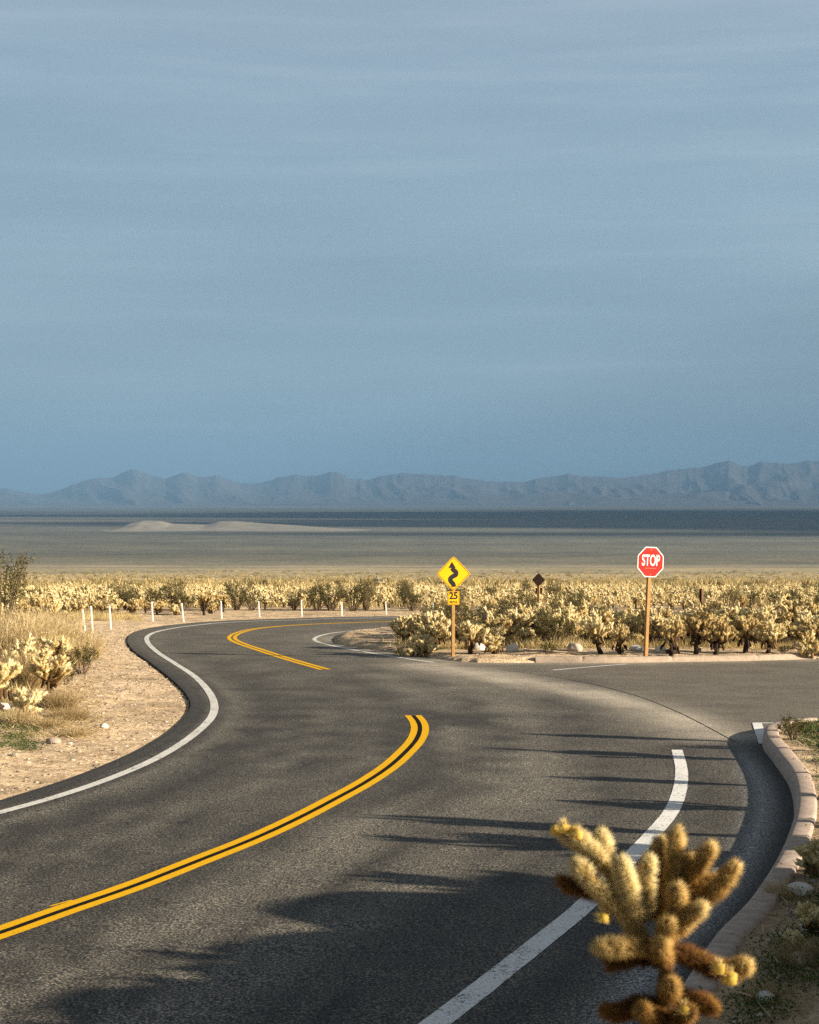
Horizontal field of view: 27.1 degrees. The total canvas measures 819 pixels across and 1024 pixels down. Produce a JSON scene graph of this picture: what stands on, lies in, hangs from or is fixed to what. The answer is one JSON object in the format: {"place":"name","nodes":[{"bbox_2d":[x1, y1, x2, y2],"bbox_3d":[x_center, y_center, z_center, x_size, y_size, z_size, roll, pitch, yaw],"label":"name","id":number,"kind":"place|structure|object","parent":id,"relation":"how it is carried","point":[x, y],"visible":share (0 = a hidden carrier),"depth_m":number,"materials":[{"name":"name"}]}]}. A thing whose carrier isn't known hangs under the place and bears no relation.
{"place":"outdoors","nodes":[
{"label":"outdoors","id":0,"kind":"place"},
{"bbox_2d":[104,521,366,531],"bbox_3d":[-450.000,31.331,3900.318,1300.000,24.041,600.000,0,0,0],"label":"hills","id":1,"kind":"structure","parent":0,"point":[142,526],"depth_m":3807.42,"materials":[{"name":"sand"}]},
{"bbox_2d":[0,612,818,1023],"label":"road","id":2,"kind":"structure","parent":0,"point":[416,888],"depth_m":18.49,"materials":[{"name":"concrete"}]},
{"bbox_2d":[0,617,397,813],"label":"road edge line","id":3,"kind":"object","parent":2,"relation":"on","point":[213,712],"visible":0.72,"depth_m":26.58,"materials":[{"name":"white paint"}]},
{"bbox_2d":[0,715,421,933],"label":"road line gap","id":4,"kind":"object","parent":2,"relation":"on","point":[410,746],"visible":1,"depth_m":17.44,"materials":[{"name":"paint"}]},
{"bbox_2d":[0,715,428,938],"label":"road centre line","id":5,"kind":"object","parent":2,"relation":"on","point":[407,743],"visible":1,"depth_m":17.31,"materials":[{"name":"yellow paint"}]},
{"bbox_2d":[227,621,387,669],"bbox_3d":[16.240,4.042,62.326,51.111,0.703,22.422,0,0,-25],"label":"road centre line","id":6,"kind":"object","parent":2,"relation":"on","point":[234,637],"visible":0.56,"depth_m":50.12,"materials":[{"name":"yellow paint"}]},
{"bbox_2d":[312,631,429,661],"bbox_3d":[18.836,4.042,60.720,46.482,0.558,19.856,0,0,-19],"label":"road edge line","id":7,"kind":"object","parent":2,"relation":"on","point":[314,638],"visible":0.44,"depth_m":50.12,"materials":[{"name":"white paint"}]},
{"bbox_2d":[418,750,687,1023],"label":"road edge line","id":8,"kind":"object","parent":2,"relation":"on","point":[462,1002],"visible":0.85,"depth_m":13.32,"materials":[{"name":"white paint"}]},
{"bbox_2d":[535,653,818,662],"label":"kerb","id":9,"kind":"structure","parent":2,"relation":"on","point":[640,659],"depth_m":44.09,"materials":[{"name":"concrete"}]},
{"bbox_2d":[675,717,816,1023],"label":"kerb","id":10,"kind":"structure","parent":2,"relation":"on","point":[746,918],"depth_m":15.69,"materials":[{"name":"concrete"}]},
{"bbox_2d":[752,723,763,742],"bbox_3d":[5.702,3.587,27.630,0.164,0.075,3.003,0,0,10],"label":"road stop line","id":11,"kind":"object","parent":2,"relation":"on","point":[759,729],"visible":0.74,"depth_m":27.95,"materials":[{"name":"white paint"}]},
{"bbox_2d":[0,506,818,1023],"bbox_3d":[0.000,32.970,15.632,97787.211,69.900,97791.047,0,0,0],"label":"ground","id":12,"kind":"structure","parent":0,"point":[530,540],"depth_m":1945.72,"materials":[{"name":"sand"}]},
{"bbox_2d":[0,658,22,711],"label":"cholla cactus","id":13,"kind":"object","parent":12,"relation":"on","point":[6,674],"visible":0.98,"depth_m":30.01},
{"bbox_2d":[0,546,39,634],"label":"creosote bush","id":14,"kind":"object","parent":12,"relation":"on","point":[13,585],"visible":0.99,"depth_m":52.21,"materials":[{"name":"green plant"}]},
{"bbox_2d":[0,701,42,724],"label":"dry grass clump","id":15,"kind":"object","parent":12,"relation":"on","point":[10,718],"visible":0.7,"depth_m":28.32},
{"bbox_2d":[0,632,49,666],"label":"cholla cactus","id":16,"kind":"object","parent":12,"relation":"on","point":[25,646],"visible":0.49,"depth_m":36.89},
{"bbox_2d":[11,687,47,718],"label":"cholla cactus","id":17,"kind":"object","parent":12,"relation":"on","point":[22,699],"visible":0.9,"depth_m":28.69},
{"bbox_2d":[0,641,60,689],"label":"dry grass clump","id":18,"kind":"object","parent":12,"relation":"on","point":[23,676],"visible":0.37,"depth_m":34.90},
{"bbox_2d":[0,600,66,639],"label":"dry grass clump","id":19,"kind":"object","parent":12,"relation":"on","point":[44,607],"visible":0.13,"depth_m":49.64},
{"bbox_2d":[0,600,69,661],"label":"dry grass clump","id":20,"kind":"object","parent":12,"relation":"on","point":[6,637],"visible":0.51,"depth_m":41.70,"materials":[{"name":"plant"}]},
{"bbox_2d":[33,596,56,620],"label":"cholla cactus","id":21,"kind":"object","parent":12,"relation":"on","point":[39,602],"visible":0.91,"depth_m":63.22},
{"bbox_2d":[1,607,89,642],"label":"dry grass clump","id":22,"kind":"object","parent":12,"relation":"on","point":[73,634],"visible":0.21,"depth_m":45.21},
{"bbox_2d":[22,713,75,728],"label":"scrub","id":23,"kind":"object","parent":12,"relation":"on","point":[52,721],"visible":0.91,"depth_m":28.02,"materials":[{"name":"beige plant"}]},
{"bbox_2d":[27,647,72,692],"bbox_3d":[-7.153,3.187,33.820,0.922,0.968,0.979,0,0,-15],"label":"cholla cactus","id":24,"kind":"object","parent":12,"relation":"on","point":[40,666],"visible":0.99,"depth_m":33.66,"materials":[{"name":"plant"}]},
{"bbox_2d":[36,634,73,661],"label":"cholla cactus","id":25,"kind":"object","parent":12,"relation":"on","point":[60,644],"visible":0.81,"depth_m":40.56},
{"bbox_2d":[47,595,62,613],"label":"cholla cactus","id":26,"kind":"object","parent":12,"relation":"on","point":[58,601],"visible":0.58,"depth_m":68.77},
{"bbox_2d":[38,686,83,710],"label":"dry grass clump","id":27,"kind":"object","parent":12,"relation":"on","point":[69,701],"visible":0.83,"depth_m":30.95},
{"bbox_2d":[42,703,97,720],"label":"scrub","id":28,"kind":"object","parent":12,"relation":"on","point":[80,713],"visible":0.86,"depth_m":29.30,"materials":[{"name":"beige plant"}]},
{"bbox_2d":[39,615,100,644],"bbox_3d":[-10.130,3.433,49.821,2.422,1.131,2.237,0,1,36],"label":"dry grass clump","id":29,"kind":"object","parent":12,"relation":"on","point":[86,631],"visible":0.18,"depth_m":49.73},
{"bbox_2d":[52,721,98,737],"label":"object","id":30,"kind":"object","parent":12,"relation":"on","point":[79,732],"visible":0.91,"depth_m":27.02,"materials":[{"name":"beige plant"}]},
{"bbox_2d":[69,599,86,612],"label":"cholla cactus","id":31,"kind":"object","parent":12,"relation":"on","point":[81,605],"visible":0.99,"depth_m":72.32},
{"bbox_2d":[55,633,102,665],"bbox_3d":[-8.394,3.378,41.903,1.586,0.928,1.618,0,0,-26],"label":"dry grass clump","id":32,"kind":"object","parent":12,"relation":"on","point":[73,650],"visible":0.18,"depth_m":41.84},
{"bbox_2d":[61,638,101,673],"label":"creosote bush","id":33,"kind":"object","parent":12,"relation":"on","point":[85,656],"visible":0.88,"depth_m":39.29,"materials":[{"name":"green plant"}]},
{"bbox_2d":[58,626,117,657],"bbox_3d":[-8.663,3.441,45.264,1.968,0.919,1.817,0,0,31],"label":"dry grass clump","id":34,"kind":"object","parent":12,"relation":"on","point":[99,644],"visible":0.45,"depth_m":45.30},
{"bbox_2d":[114,585,140,600],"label":"creosote bush","id":35,"kind":"object","parent":12,"relation":"on","point":[134,594],"visible":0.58,"depth_m":80.03,"materials":[{"name":"plant"}]},
{"bbox_2d":[125,598,141,614],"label":"cholla cactus","id":36,"kind":"object","parent":12,"relation":"on","point":[132,603],"visible":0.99,"depth_m":71.91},
{"bbox_2d":[147,600,164,614],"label":"cholla cactus","id":37,"kind":"object","parent":12,"relation":"on","point":[157,608],"visible":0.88,"depth_m":72.99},
{"bbox_2d":[139,586,172,602],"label":"cactus","id":38,"kind":"object","parent":12,"relation":"on","point":[155,596],"visible":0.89,"depth_m":76.82,"materials":[{"name":"plant"}]},
{"bbox_2d":[158,575,189,604],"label":"cactus","id":39,"kind":"object","parent":12,"relation":"on","point":[170,591],"visible":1,"depth_m":76.92,"materials":[{"name":"plant"}]},
{"bbox_2d":[172,590,194,610],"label":"creosote bush","id":40,"kind":"object","parent":12,"relation":"on","point":[186,599],"visible":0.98,"depth_m":76.98,"materials":[{"name":"plant"}]},
{"bbox_2d":[196,591,213,614],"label":"cholla cactus","id":41,"kind":"object","parent":12,"relation":"on","point":[203,600],"visible":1,"depth_m":72.62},
{"bbox_2d":[216,575,253,610],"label":"cactus","id":42,"kind":"object","parent":12,"relation":"on","point":[230,592],"visible":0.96,"depth_m":76.88,"materials":[{"name":"plant"}]},
{"bbox_2d":[239,591,265,610],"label":"cactus","id":43,"kind":"object","parent":12,"relation":"on","point":[252,601],"visible":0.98,"depth_m":77.03,"materials":[{"name":"plant"}]},
{"bbox_2d":[284,588,302,610],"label":"creosote bush","id":44,"kind":"object","parent":12,"relation":"on","point":[297,597],"visible":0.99,"depth_m":76.97,"materials":[{"name":"plant"}]},
{"bbox_2d":[304,588,330,610],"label":"creosote bush","id":45,"kind":"object","parent":12,"relation":"on","point":[314,599],"visible":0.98,"depth_m":76.86,"materials":[{"name":"green plant"}]},
{"bbox_2d":[314,577,347,610],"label":"creosote bush","id":46,"kind":"object","parent":12,"relation":"on","point":[339,586],"visible":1,"depth_m":76.86,"materials":[{"name":"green plant"}]},
{"bbox_2d":[337,585,370,610],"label":"creosote bush","id":47,"kind":"object","parent":12,"relation":"on","point":[355,596],"visible":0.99,"depth_m":77.05,"materials":[{"name":"green plant"}]},
{"bbox_2d":[356,578,378,610],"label":"creosote bush","id":48,"kind":"object","parent":12,"relation":"on","point":[371,591],"visible":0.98,"depth_m":76.93,"materials":[{"name":"green plant"}]},
{"bbox_2d":[387,614,414,643],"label":"cholla cactus","id":49,"kind":"object","parent":12,"relation":"on","point":[400,621],"visible":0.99,"depth_m":49.30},
{"bbox_2d":[0,645,818,1023],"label":"ground cover","id":50,"kind":"object","parent":12,"relation":"on","point":[734,995],"visible":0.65,"depth_m":11.54,"materials":[{"name":"plant"}]},
{"bbox_2d":[0,607,818,703],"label":"dry grass","id":51,"kind":"structure","parent":12,"relation":"on","point":[531,643],"depth_m":47.74,"materials":[{"name":"plant"}]},
{"bbox_2d":[0,625,818,1023],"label":"dry grass","id":52,"kind":"structure","parent":12,"relation":"on","point":[46,733],"depth_m":27.39,"materials":[{"name":"plant"}]},
{"bbox_2d":[1,580,818,617],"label":"cholla field","id":53,"kind":"structure","parent":12,"relation":"on","point":[69,593],"depth_m":90.18,"materials":[{"name":"plant"}]},
{"bbox_2d":[1,569,818,587],"bbox_3d":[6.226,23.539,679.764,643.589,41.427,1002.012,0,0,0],"label":"desert scrub","id":54,"kind":"object","parent":12,"relation":"on","point":[436,581],"visible":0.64,"depth_m":401.04,"materials":[{"name":"plant"}]},
{"bbox_2d":[2,573,818,609],"bbox_3d":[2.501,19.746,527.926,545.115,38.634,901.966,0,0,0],"label":"desert scrub","id":55,"kind":"object","parent":12,"relation":"on","point":[279,603],"visible":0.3,"depth_m":121.92,"materials":[{"name":"plant"}]},
{"bbox_2d":[398,584,425,610],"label":"creosote bush","id":56,"kind":"object","parent":12,"relation":"on","point":[415,600],"visible":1,"depth_m":76.97,"materials":[{"name":"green plant"}]},
{"bbox_2d":[406,634,437,656],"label":"cholla cactus","id":57,"kind":"object","parent":12,"relation":"on","point":[418,645],"visible":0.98,"depth_m":46.07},
{"bbox_2d":[412,598,455,627],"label":"creosote bush","id":58,"kind":"object","parent":12,"relation":"on","point":[438,609],"visible":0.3,"depth_m":50.95,"materials":[{"name":"plant"}]},
{"bbox_2d":[418,610,450,649],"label":"cholla cactus","id":59,"kind":"object","parent":12,"relation":"on","point":[437,627],"visible":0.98,"depth_m":46.48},
{"bbox_2d":[421,610,450,635],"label":"cholla cactus","id":60,"kind":"object","parent":12,"relation":"on","point":[427,617],"visible":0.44,"depth_m":48.75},
{"bbox_2d":[437,557,469,655],"bbox_3d":[1.155,2.697,45.002,0.888,3.020,0.111,0,0,-14],"label":"winding road sign","id":61,"kind":"object","parent":12,"relation":"on","point":[453,573],"visible":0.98,"depth_m":44.97,"materials":[{"name":"yellow"}]},
{"bbox_2d":[435,597,476,631],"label":"creosote bush","id":62,"kind":"object","parent":12,"relation":"on","point":[457,608],"visible":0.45,"depth_m":51.97,"materials":[{"name":"green plant"}]},
{"bbox_2d":[458,620,489,653],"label":"cholla cactus","id":63,"kind":"object","parent":12,"relation":"on","point":[470,634],"visible":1,"depth_m":45.34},
{"bbox_2d":[478,606,497,624],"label":"cholla cactus","id":64,"kind":"object","parent":12,"relation":"on","point":[487,614],"visible":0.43,"depth_m":51.98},
{"bbox_2d":[483,633,504,653],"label":"cholla cactus","id":65,"kind":"object","parent":12,"relation":"on","point":[492,643],"visible":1,"depth_m":45.12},
{"bbox_2d":[473,598,519,621],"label":"creosote bush","id":66,"kind":"object","parent":12,"relation":"on","point":[502,609],"visible":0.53,"depth_m":53.57,"materials":[{"name":"plant"}]},
{"bbox_2d":[489,627,506,641],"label":"cholla cactus","id":67,"kind":"object","parent":12,"relation":"on","point":[494,631],"visible":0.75,"depth_m":47.81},
{"bbox_2d":[484,617,512,636],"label":"cholla cactus","id":68,"kind":"object","parent":12,"relation":"on","point":[505,623],"visible":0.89,"depth_m":48.62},
{"bbox_2d":[506,611,536,639],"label":"cholla cactus","id":69,"kind":"object","parent":12,"relation":"on","point":[517,619],"visible":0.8,"depth_m":48.97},
{"bbox_2d":[506,584,545,611],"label":"creosote bush","id":70,"kind":"object","parent":12,"relation":"on","point":[521,597],"visible":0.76,"depth_m":59.03,"materials":[{"name":"yellow plant"}]},
{"bbox_2d":[516,626,535,640],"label":"cholla cactus","id":71,"kind":"object","parent":12,"relation":"on","point":[523,633],"visible":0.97,"depth_m":48.23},
{"bbox_2d":[513,603,543,628],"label":"cholla cactus","id":72,"kind":"object","parent":12,"relation":"on","point":[525,611],"visible":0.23,"depth_m":51.63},
{"bbox_2d":[532,573,544,606],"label":"diamond sign","id":73,"kind":"object","parent":12,"relation":"on","point":[538,579],"visible":0.83,"depth_m":76.99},
{"bbox_2d":[528,603,563,641],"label":"creosote bush","id":74,"kind":"object","parent":12,"relation":"on","point":[544,617],"visible":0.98,"depth_m":47.45,"materials":[{"name":"green plant"}]},
{"bbox_2d":[542,579,562,599],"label":"creosote bush","id":75,"kind":"object","parent":12,"relation":"on","point":[550,589],"visible":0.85,"depth_m":86.69,"materials":[{"name":"yellow plant"}]},
{"bbox_2d":[535,605,577,644],"bbox_3d":[4.038,3.219,47.527,1.278,1.236,1.342,0,0,-31],"label":"creosote bush","id":76,"kind":"object","parent":12,"relation":"on","point":[553,632],"visible":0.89,"depth_m":47.32,"materials":[{"name":"green plant"}]},
{"bbox_2d":[557,602,581,639],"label":"cholla cactus","id":77,"kind":"object","parent":12,"relation":"on","point":[569,615],"visible":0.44,"depth_m":49.45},
{"bbox_2d":[546,586,597,609],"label":"creosote bush","id":78,"kind":"object","parent":12,"relation":"on","point":[577,603],"visible":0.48,"depth_m":53.59,"materials":[{"name":"yellow plant"}]},
{"bbox_2d":[567,643,582,651],"bbox_3d":[4.488,3.689,46.144,0.426,0.281,0.364,0,0,10],"label":"boulder","id":79,"kind":"object","parent":12,"relation":"on","point":[573,647],"visible":0.98,"depth_m":46.00,"materials":[{"name":"stone"}]},
{"bbox_2d":[579,611,613,653],"bbox_3d":[5.066,3.246,45.282,1.076,1.281,0.805,0,0,-29],"label":"cholla cactus","id":80,"kind":"object","parent":12,"relation":"on","point":[590,624],"visible":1,"depth_m":45.26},
{"bbox_2d":[588,609,611,626],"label":"cholla cactus","id":81,"kind":"object","parent":12,"relation":"on","point":[606,615],"visible":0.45,"depth_m":50.23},
{"bbox_2d":[610,628,630,654],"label":"cholla cactus","id":82,"kind":"object","parent":12,"relation":"on","point":[621,637],"visible":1,"depth_m":44.79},
{"bbox_2d":[614,608,644,636],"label":"creosote bush","id":83,"kind":"object","parent":12,"relation":"on","point":[632,626],"visible":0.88,"depth_m":49.42,"materials":[{"name":"green plant"}]},
{"bbox_2d":[637,547,663,655],"bbox_3d":[6.191,2.553,44.178,0.784,3.296,0.119,3,-1,-24],"label":"stop sign","id":84,"kind":"object","parent":12,"relation":"on","point":[650,562],"visible":0.97,"depth_m":44.15,"materials":[{"name":"metal"}]},
{"bbox_2d":[638,616,663,643],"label":"cholla cactus","id":85,"kind":"object","parent":12,"relation":"on","point":[655,629],"visible":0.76,"depth_m":47.81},
{"bbox_2d":[550,815,756,1023],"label":"cholla cactus","id":86,"kind":"object","parent":12,"relation":"on","point":[667,894],"visible":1,"depth_m":3.98,"materials":[{"name":"plant"}]},
{"bbox_2d":[660,620,685,655],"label":"cholla cactus","id":87,"kind":"object","parent":12,"relation":"on","point":[677,633],"visible":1,"depth_m":44.37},
{"bbox_2d":[681,611,714,654],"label":"cholla cactus","id":88,"kind":"object","parent":12,"relation":"on","point":[694,627],"visible":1,"depth_m":44.71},
{"bbox_2d":[698,618,735,654],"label":"cholla cactus","id":89,"kind":"object","parent":12,"relation":"on","point":[722,634],"visible":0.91,"depth_m":44.70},
{"bbox_2d":[716,606,738,617],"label":"cholla cactus","id":90,"kind":"object","parent":12,"relation":"on","point":[725,611],"visible":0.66,"depth_m":54.52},
{"bbox_2d":[719,584,741,607],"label":"creosote bush","id":91,"kind":"object","parent":12,"relation":"on","point":[735,596],"visible":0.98,"depth_m":78.36,"materials":[{"name":"plant"}]},
{"bbox_2d":[735,589,760,608],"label":"creosote bush","id":92,"kind":"object","parent":12,"relation":"on","point":[753,600],"visible":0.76,"depth_m":79.59,"materials":[{"name":"plant"}]},
{"bbox_2d":[732,614,768,652],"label":"cholla cactus","id":93,"kind":"object","parent":12,"relation":"on","point":[743,625],"visible":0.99,"depth_m":45.31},
{"bbox_2d":[737,604,776,645],"bbox_3d":[9.726,3.232,47.549,1.131,1.346,0.846,0,0,18],"label":"cholla cactus","id":94,"kind":"object","parent":12,"relation":"on","point":[764,615],"visible":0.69,"depth_m":47.28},
{"bbox_2d":[749,619,789,653],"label":"cholla cactus","id":95,"kind":"object","parent":12,"relation":"on","point":[775,634],"visible":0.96,"depth_m":45.14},
{"bbox_2d":[736,976,802,1001],"bbox_3d":[2.274,3.018,10.756,0.496,0.146,0.492,0,0,12],"label":"dry grass clump","id":96,"kind":"object","parent":12,"relation":"on","point":[774,991],"visible":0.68,"depth_m":10.76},
{"bbox_2d":[758,876,818,900],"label":"dry grass clump","id":97,"kind":"object","parent":12,"relation":"on","point":[783,891],"visible":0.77,"depth_m":14.05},
{"bbox_2d":[763,931,818,969],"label":"dry grass clump","id":98,"kind":"object","parent":12,"relation":"on","point":[790,952],"visible":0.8,"depth_m":11.45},
{"bbox_2d":[774,712,809,739],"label":"creosote bush","id":99,"kind":"object","parent":12,"relation":"on","point":[785,726],"visible":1,"depth_m":25.29,"materials":[{"name":"green plant"}]},
{"bbox_2d":[777,594,807,622],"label":"cholla cactus","id":100,"kind":"object","parent":12,"relation":"on","point":[793,606],"visible":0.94,"depth_m":53.02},
{"bbox_2d":[782,929,804,945],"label":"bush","id":101,"kind":"object","parent":12,"relation":"on","point":[787,933],"visible":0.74,"depth_m":12.05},
{"bbox_2d":[772,589,818,610],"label":"creosote bush","id":102,"kind":"object","parent":12,"relation":"on","point":[793,595],"visible":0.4,"depth_m":58.55,"materials":[{"name":"yellow plant"}]},
{"bbox_2d":[782,618,810,641],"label":"cholla cactus","id":103,"kind":"object","parent":12,"relation":"on","point":[790,628],"visible":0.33,"depth_m":49.02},
{"bbox_2d":[787,882,813,896],"bbox_3d":[3.249,3.137,14.107,0.200,0.119,0.255,0,0,-19],"label":"rock","id":104,"kind":"object","parent":12,"relation":"on","point":[806,887],"visible":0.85,"depth_m":14.03,"materials":[{"name":"stone"}]},
{"bbox_2d":[789,623,815,641],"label":"cholla cactus","id":105,"kind":"object","parent":12,"relation":"on","point":[800,631],"visible":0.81,"depth_m":47.96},
{"bbox_2d":[793,900,818,936],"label":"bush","id":106,"kind":"object","parent":12,"relation":"on","point":[807,912],"visible":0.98,"depth_m":12.35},
{"bbox_2d":[794,838,818,877],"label":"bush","id":107,"kind":"object","parent":12,"relation":"on","point":[808,853],"visible":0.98,"depth_m":14.75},
{"bbox_2d":[794,610,818,625],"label":"cholla cactus","id":108,"kind":"object","parent":12,"relation":"on","point":[806,613],"visible":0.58,"depth_m":49.19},
{"bbox_2d":[795,629,818,658],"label":"cholla cactus","id":109,"kind":"object","parent":12,"relation":"on","point":[803,650],"visible":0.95,"depth_m":45.21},
{"bbox_2d":[807,600,818,615],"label":"cholla cactus","id":110,"kind":"object","parent":12,"relation":"on","point":[812,607],"visible":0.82,"depth_m":54.93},
{"bbox_2d":[0,460,818,505],"bbox_3d":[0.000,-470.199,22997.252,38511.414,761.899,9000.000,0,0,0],"label":"mountains","id":111,"kind":"structure","parent":0,"point":[731,483],"depth_m":22954.48,"materials":[{"name":"stone"}]},
{"bbox_2d":[0,0,818,493],"label":"sky","id":112,"kind":"structure","parent":0,"point":[242,241],"materials":[{"name":"blue"}]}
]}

